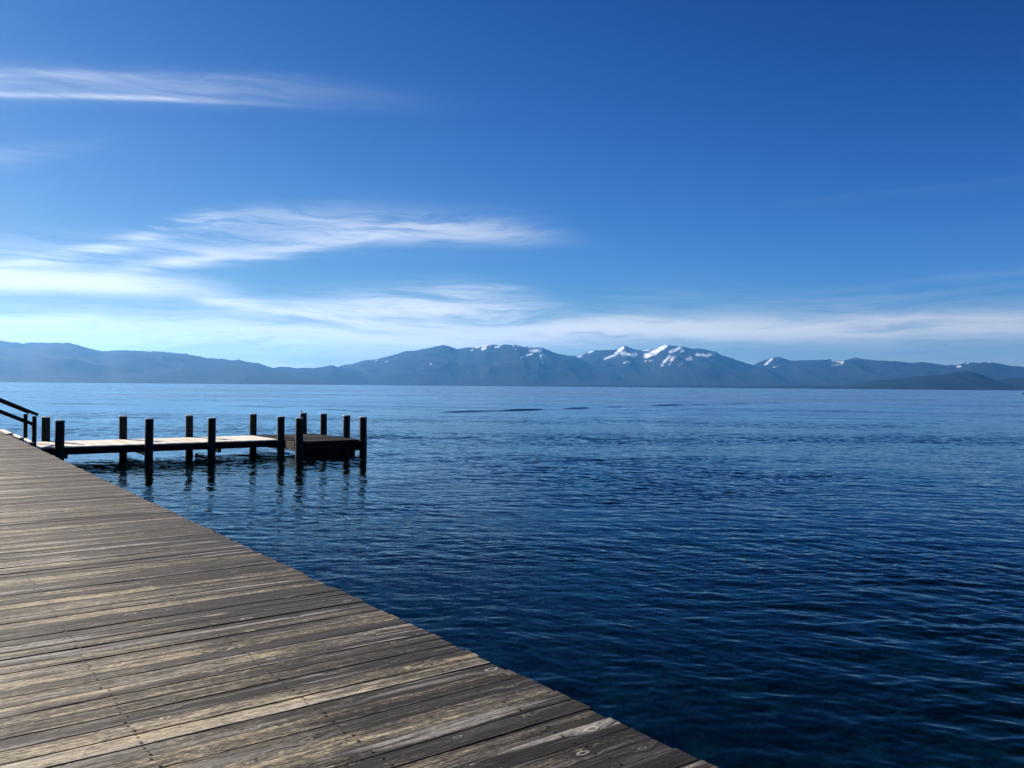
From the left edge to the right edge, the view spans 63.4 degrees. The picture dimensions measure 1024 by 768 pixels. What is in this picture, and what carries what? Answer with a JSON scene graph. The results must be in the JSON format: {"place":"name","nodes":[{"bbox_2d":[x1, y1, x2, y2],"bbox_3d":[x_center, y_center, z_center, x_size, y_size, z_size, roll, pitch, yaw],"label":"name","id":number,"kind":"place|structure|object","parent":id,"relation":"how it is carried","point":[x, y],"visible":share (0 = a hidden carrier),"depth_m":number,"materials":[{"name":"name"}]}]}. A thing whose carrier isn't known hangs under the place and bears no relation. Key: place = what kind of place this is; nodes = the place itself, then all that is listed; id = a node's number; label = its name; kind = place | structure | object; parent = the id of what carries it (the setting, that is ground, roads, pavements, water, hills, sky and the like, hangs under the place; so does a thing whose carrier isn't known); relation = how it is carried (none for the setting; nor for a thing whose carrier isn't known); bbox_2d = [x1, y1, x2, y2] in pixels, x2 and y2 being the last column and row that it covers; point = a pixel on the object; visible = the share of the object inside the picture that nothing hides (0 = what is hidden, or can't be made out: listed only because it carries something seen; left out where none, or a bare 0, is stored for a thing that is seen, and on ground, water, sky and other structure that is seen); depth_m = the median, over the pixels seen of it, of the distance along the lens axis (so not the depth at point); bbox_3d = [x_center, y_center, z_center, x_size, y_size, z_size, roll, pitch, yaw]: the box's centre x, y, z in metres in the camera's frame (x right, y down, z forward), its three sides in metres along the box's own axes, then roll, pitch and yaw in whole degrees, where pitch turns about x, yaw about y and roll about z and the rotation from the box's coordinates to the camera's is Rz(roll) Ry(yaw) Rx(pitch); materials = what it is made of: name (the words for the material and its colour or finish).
{"place":"outdoors","nodes":[
{"label":"outdoors","id":0,"kind":"place"},
{"bbox_2d":[0,340,339,384],"bbox_3d":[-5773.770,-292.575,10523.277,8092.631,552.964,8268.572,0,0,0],"label":"mountain range","id":1,"kind":"structure","parent":0,"point":[42,362],"depth_m":9020.33,"materials":[{"name":"blue stone"}]},
{"bbox_2d":[276,365,379,383],"bbox_3d":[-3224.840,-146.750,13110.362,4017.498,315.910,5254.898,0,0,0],"label":"mountain range","id":2,"kind":"structure","parent":0,"point":[335,374],"depth_m":12083.72,"materials":[{"name":"blue stone"}]},
{"bbox_2d":[339,344,637,384],"bbox_3d":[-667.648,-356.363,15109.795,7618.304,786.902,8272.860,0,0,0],"label":"mountain range","id":3,"kind":"structure","parent":0,"point":[491,364],"depth_m":13106.78,"materials":[{"name":"blue stone"}]},
{"bbox_2d":[0,382,1023,643],"bbox_3d":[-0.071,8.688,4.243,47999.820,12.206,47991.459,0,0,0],"label":"water","id":4,"kind":"structure","parent":0,"point":[758,460],"depth_m":107.31,"materials":[{"name":"blue liquid"}]},
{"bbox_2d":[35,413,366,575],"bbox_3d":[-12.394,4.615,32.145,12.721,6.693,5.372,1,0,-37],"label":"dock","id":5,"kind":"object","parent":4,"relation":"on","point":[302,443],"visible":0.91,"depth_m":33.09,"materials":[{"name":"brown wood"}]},
{"bbox_2d":[0,0,1023,390],"label":"sky","id":6,"kind":"structure","parent":0,"point":[270,183],"materials":[{"name":"blue"}]},
{"bbox_2d":[340,384,842,388],"bbox_3d":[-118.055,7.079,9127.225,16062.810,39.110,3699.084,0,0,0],"label":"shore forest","id":7,"kind":"object","parent":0,"point":[719,386],"visible":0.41,"depth_m":10465.47,"materials":[{"name":"blue plant"}]},
{"bbox_2d":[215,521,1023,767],"bbox_3d":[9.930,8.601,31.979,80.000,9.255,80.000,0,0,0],"label":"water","id":8,"kind":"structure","parent":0,"point":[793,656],"depth_m":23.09,"materials":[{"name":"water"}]},
{"bbox_2d":[0,431,718,767],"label":"pier","id":9,"kind":"structure","parent":8,"relation":"on","point":[136,631],"depth_m":4.70,"materials":[{"name":"brown wood"}]},
{"bbox_2d":[0,398,38,446],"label":"railing","id":10,"kind":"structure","parent":9,"relation":"on","point":[26,422],"depth_m":28.45,"materials":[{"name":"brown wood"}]},
{"bbox_2d":[571,345,801,385],"bbox_3d":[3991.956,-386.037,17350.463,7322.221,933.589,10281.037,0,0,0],"label":"mountain range","id":11,"kind":"structure","parent":0,"point":[670,365],"depth_m":15144.35,"materials":[{"name":"blue stone"}]},
{"bbox_2d":[754,357,1023,385],"bbox_3d":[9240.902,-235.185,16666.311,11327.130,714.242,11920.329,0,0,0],"label":"mountain range","id":12,"kind":"structure","parent":0,"point":[829,372],"depth_m":16073.12,"materials":[{"name":"blue stone"}]},
{"bbox_2d":[824,371,1023,390],"bbox_3d":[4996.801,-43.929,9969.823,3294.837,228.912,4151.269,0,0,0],"label":"forested hill","id":13,"kind":"structure","parent":0,"point":[964,380],"depth_m":9020.70,"materials":[{"name":"blue plant"}]},
{"bbox_2d":[996,378,1023,387],"bbox_3d":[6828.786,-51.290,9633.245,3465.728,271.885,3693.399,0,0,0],"label":"forested hill","id":14,"kind":"structure","parent":0,"point":[1019,382],"depth_m":9927.94,"materials":[{"name":"blue plant"}]}
]}

